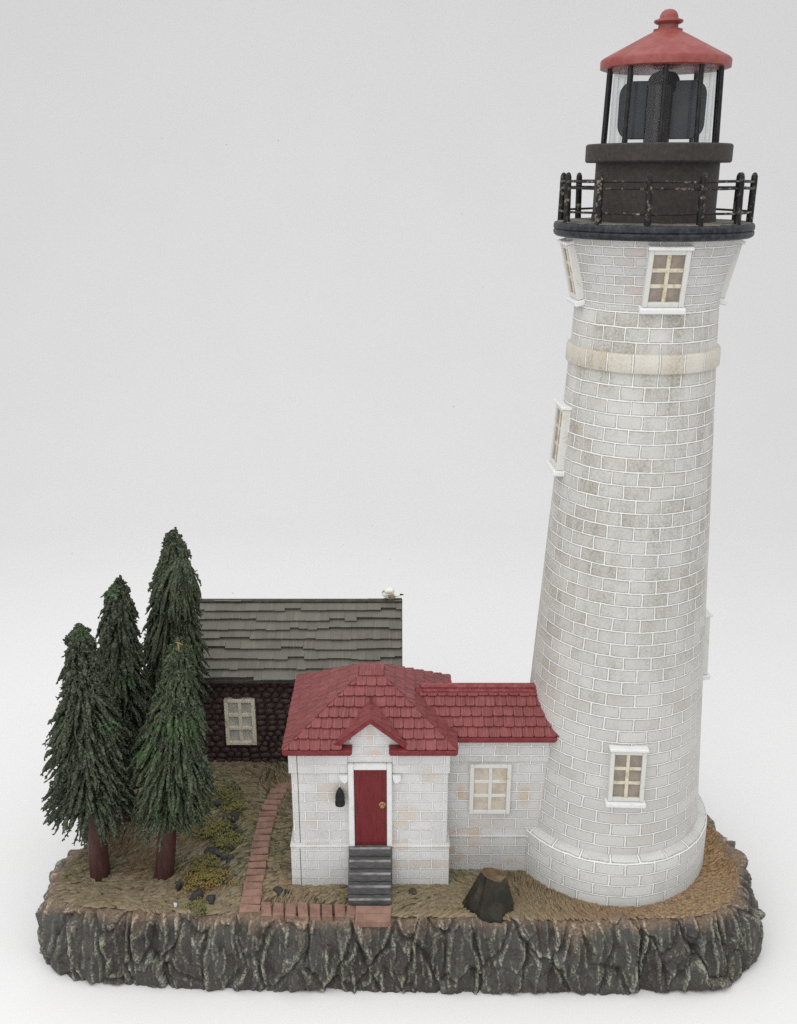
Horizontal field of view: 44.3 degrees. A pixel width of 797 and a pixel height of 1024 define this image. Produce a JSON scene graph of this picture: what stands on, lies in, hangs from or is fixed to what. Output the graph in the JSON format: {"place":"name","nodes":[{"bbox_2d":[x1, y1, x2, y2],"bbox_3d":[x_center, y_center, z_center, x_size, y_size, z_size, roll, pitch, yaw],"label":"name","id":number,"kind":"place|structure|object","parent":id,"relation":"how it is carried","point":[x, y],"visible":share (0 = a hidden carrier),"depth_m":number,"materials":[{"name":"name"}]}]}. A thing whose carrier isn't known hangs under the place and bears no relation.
{"place":"outdoors","nodes":[
{"label":"outdoors","id":0,"kind":"place"},
{"bbox_2d":[0,0,796,1023],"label":"backdrop","id":1,"kind":"structure","parent":0,"point":[286,310],"depth_m":15.94,"materials":[{"name":"white paper"}]},
{"bbox_2d":[35,736,765,995],"bbox_3d":[0.030,1.994,6.549,4.259,0.423,2.750,0,19,0],"label":"rocky base","id":2,"kind":"object","parent":1,"relation":"on","point":[126,921],"visible":0.41,"depth_m":5.36,"materials":[{"name":"grey stone"}]},
{"bbox_2d":[40,623,137,880],"bbox_3d":[-1.724,1.359,5.410,0.540,1.634,0.575,0,19,0],"label":"fir tree","id":3,"kind":"object","parent":2,"relation":"on","point":[88,788],"visible":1,"depth_m":5.27,"materials":[{"name":"green plant"}]},
{"bbox_2d":[95,575,154,824],"bbox_3d":[-1.702,1.156,5.916,0.485,1.692,0.458,-10,21,-27],"label":"fir tree","id":4,"kind":"object","parent":2,"relation":"on","point":[121,648],"visible":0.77,"depth_m":5.71,"materials":[{"name":"green plant"}]},
{"bbox_2d":[126,637,221,879],"bbox_3d":[-1.258,1.401,5.430,0.534,1.550,0.555,0,19,0],"label":"fir tree","id":5,"kind":"object","parent":2,"relation":"on","point":[172,775],"visible":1,"depth_m":5.30,"materials":[{"name":"green plant"}]},
{"bbox_2d":[141,527,214,711],"bbox_3d":[-1.451,0.963,6.247,0.515,1.841,0.475,15,24,36],"label":"fir tree","id":6,"kind":"object","parent":2,"relation":"on","point":[175,600],"visible":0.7,"depth_m":6.00,"materials":[{"name":"green plant"}]},
{"bbox_2d":[175,878,181,890],"bbox_3d":[-1.242,2.116,5.543,0.038,0.102,0.040,-14,24,-36],"label":"garden rock","id":7,"kind":"object","parent":2,"relation":"on","point":[178,886],"visible":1,"depth_m":5.52,"materials":[{"name":"grey stone"}]},
{"bbox_2d":[182,896,210,915],"bbox_3d":[-1.107,2.171,5.422,0.153,0.048,0.143,10,22,27],"label":"shrub","id":8,"kind":"object","parent":2,"relation":"on","point":[199,903],"visible":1,"depth_m":5.40,"materials":[{"name":"green plant"}]},
{"bbox_2d":[189,888,203,900],"bbox_3d":[-1.136,2.142,5.479,0.080,0.075,0.066,-11,22,-29],"label":"garden rock","id":9,"kind":"object","parent":2,"relation":"on","point":[196,893],"visible":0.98,"depth_m":5.46,"materials":[{"name":"grey stone"}]},
{"bbox_2d":[189,850,224,872],"bbox_3d":[-1.136,2.059,5.752,0.210,0.052,0.229,0,19,0],"label":"bush","id":10,"kind":"object","parent":2,"relation":"on","point":[205,861],"visible":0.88,"depth_m":5.75,"materials":[{"name":"green plant"}]},
{"bbox_2d":[177,864,242,897],"bbox_3d":[-1.094,2.090,5.612,0.370,0.079,0.254,-6,20,-17],"label":"bush","id":11,"kind":"object","parent":2,"relation":"on","point":[197,879],"visible":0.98,"depth_m":5.58,"materials":[{"name":"plant"}]},
{"bbox_2d":[206,894,215,904],"bbox_3d":[-1.045,2.154,5.450,0.051,0.064,0.062,0,19,0],"label":"garden rock","id":12,"kind":"object","parent":2,"relation":"on","point":[211,899],"visible":1,"depth_m":5.43,"materials":[{"name":"grey stone"}]},
{"bbox_2d":[183,816,239,845],"bbox_3d":[-1.143,1.948,6.028,0.360,0.080,0.278,0,19,0],"label":"fern","id":13,"kind":"object","parent":2,"relation":"on","point":[216,827],"visible":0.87,"depth_m":6.00,"materials":[{"name":"green plant"}]},
{"bbox_2d":[204,846,223,856],"bbox_3d":[-1.097,2.029,5.844,0.141,0.056,0.077,0,19,0],"label":"garden rock","id":14,"kind":"object","parent":2,"relation":"on","point":[215,851],"visible":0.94,"depth_m":5.83,"materials":[{"name":"grey stone"}]},
{"bbox_2d":[207,800,222,806],"bbox_3d":[-1.169,1.870,6.284,0.122,0.049,0.044,-4,19,-11],"label":"garden rock","id":15,"kind":"object","parent":2,"relation":"on","point":[217,803],"visible":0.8,"depth_m":6.27,"materials":[{"name":"grey stone"}]},
{"bbox_2d":[204,781,247,812],"bbox_3d":[-1.190,1.845,6.332,0.351,0.082,0.369,10,21,27],"label":"fern","id":16,"kind":"object","parent":2,"relation":"on","point":[225,792],"visible":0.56,"depth_m":6.35,"materials":[{"name":"green plant"}]},
{"bbox_2d":[220,854,233,862],"bbox_3d":[-1.013,2.053,5.790,0.082,0.051,0.050,-9,21,-24],"label":"garden rock","id":17,"kind":"object","parent":2,"relation":"on","point":[228,857],"visible":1,"depth_m":5.78,"materials":[{"name":"grey stone"}]},
{"bbox_2d":[210,830,248,854],"bbox_3d":[-1.044,1.994,5.911,0.269,0.069,0.210,0,19,0],"label":"fern","id":18,"kind":"object","parent":2,"relation":"on","point":[226,842],"visible":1,"depth_m":5.91,"materials":[{"name":"green plant"}]},
{"bbox_2d":[222,812,238,822],"bbox_3d":[-1.054,1.922,6.148,0.104,0.072,0.072,-10,22,-27],"label":"garden rock","id":19,"kind":"object","parent":2,"relation":"on","point":[232,814],"visible":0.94,"depth_m":6.13,"materials":[{"name":"grey stone"}]},
{"bbox_2d":[230,823,237,829],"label":"garden rock","id":20,"kind":"object","parent":2,"relation":"on","point":[235,826],"visible":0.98,"depth_m":6.05,"materials":[{"name":"grey stone"}]},
{"bbox_2d":[218,797,253,816],"bbox_3d":[-1.046,1.883,6.236,0.234,0.064,0.225,0,19,0],"label":"fern","id":21,"kind":"object","parent":2,"relation":"on","point":[234,806],"visible":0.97,"depth_m":6.23,"materials":[{"name":"green plant"}]},
{"bbox_2d":[235,829,242,836],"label":"garden rock","id":22,"kind":"object","parent":2,"relation":"on","point":[240,831],"visible":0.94,"depth_m":5.98,"materials":[{"name":"grey stone"}]},
{"bbox_2d":[272,886,282,894],"bbox_3d":[-0.684,2.140,5.527,0.059,0.044,0.045,0,19,0],"label":"garden rock","id":23,"kind":"object","parent":2,"relation":"on","point":[277,890],"visible":1,"depth_m":5.52,"materials":[{"name":"grey stone"}]},
{"bbox_2d":[197,598,401,762],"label":"stone cottage","id":24,"kind":"structure","parent":2,"relation":"on","point":[263,652],"depth_m":6.63,"materials":[{"name":"grey"}]},
{"bbox_2d":[224,697,256,744],"bbox_3d":[-1.071,1.419,6.651,0.208,0.352,0.050,0,19,0],"label":"window","id":25,"kind":"structure","parent":24,"relation":"in","point":[240,714],"depth_m":6.64,"materials":[{"name":"beige wood"}]},
{"bbox_2d":[382,587,403,599],"bbox_3d":[-0.040,0.564,6.738,0.142,0.090,0.074,7,20,20],"label":"seagull","id":26,"kind":"object","parent":24,"relation":"on","point":[389,593],"visible":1,"depth_m":6.72,"materials":[{"name":"white"}]},
{"bbox_2d":[239,780,391,926],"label":"brick path","id":27,"kind":"structure","parent":2,"relation":"on","point":[365,916],"depth_m":5.43,"materials":[{"name":"brown brick"}]},
{"bbox_2d":[408,888,416,894],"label":"garden rock","id":28,"kind":"object","parent":2,"relation":"on","point":[412,891],"visible":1,"depth_m":5.50,"materials":[{"name":"stone"}]},
{"bbox_2d":[462,868,513,922],"bbox_3d":[0.495,2.086,5.397,0.290,0.245,0.235,0,19,0],"label":"tree stump","id":29,"kind":"object","parent":2,"relation":"on","point":[488,898],"visible":0.99,"depth_m":5.34,"materials":[{"name":"black wood"}]},
{"bbox_2d":[525,9,757,907],"bbox_3d":[1.244,-0.143,5.239,1.184,4.581,1.184,0,19,0],"label":"lighthouse","id":30,"kind":"object","parent":2,"relation":"on","point":[651,247],"visible":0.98,"depth_m":4.92,"materials":[{"name":"brick"}]},
{"bbox_2d":[546,399,571,476],"bbox_3d":[0.843,-0.391,5.133,0.088,0.370,0.214,-1,19,-3],"label":"window","id":31,"kind":"structure","parent":30,"relation":"in","point":[556,462],"depth_m":5.09,"materials":[{"name":"white wood"}]},
{"bbox_2d":[557,238,584,306],"bbox_3d":[0.864,-1.192,4.858,0.134,0.323,0.214,-1,19,-3],"label":"window","id":32,"kind":"structure","parent":30,"relation":"in","point":[573,277],"depth_m":4.80,"materials":[{"name":"white wood"}]},
{"bbox_2d":[604,745,648,807],"bbox_3d":[1.222,1.413,5.237,0.214,0.351,0.091,1,19,2],"label":"window","id":33,"kind":"structure","parent":30,"relation":"in","point":[627,764],"depth_m":5.23,"materials":[{"name":"white wood"}]},
{"bbox_2d":[638,244,694,314],"bbox_3d":[1.234,-1.073,4.515,0.216,0.323,0.142,0,19,0],"label":"window","id":34,"kind":"structure","parent":30,"relation":"in","point":[667,266],"depth_m":4.51,"materials":[{"name":"white wood"}]},
{"bbox_2d":[703,609,712,679],"bbox_3d":[1.719,0.733,5.602,0.094,0.411,0.214,-2,19,-6],"label":"window","id":35,"kind":"structure","parent":30,"relation":"in","point":[706,676],"depth_m":5.51,"materials":[{"name":"white wood"}]},
{"bbox_2d":[720,240,745,305],"bbox_3d":[1.623,-1.215,4.926,0.136,0.323,0.214,-3,19,-8],"label":"window","id":36,"kind":"structure","parent":30,"relation":"in","point":[723,301],"depth_m":4.84,"materials":[{"name":"white wood"}]},
{"bbox_2d":[281,662,559,906],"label":"keeper house","id":37,"kind":"structure","parent":0,"point":[402,775],"depth_m":5.45,"materials":[{"name":"brick"}]},
{"bbox_2d":[354,770,386,844],"bbox_3d":[-0.154,1.635,5.407,0.178,0.494,0.052,0,19,0],"label":"door","id":38,"kind":"structure","parent":37,"relation":"in","point":[370,786],"depth_m":5.41,"materials":[{"name":"red wood"}]},
{"bbox_2d":[469,763,511,813],"bbox_3d":[0.516,1.557,5.526,0.232,0.325,0.040,0,19,0],"label":"window","id":39,"kind":"structure","parent":37,"relation":"in","point":[490,783],"depth_m":5.52,"materials":[{"name":"white wood"}]}
]}

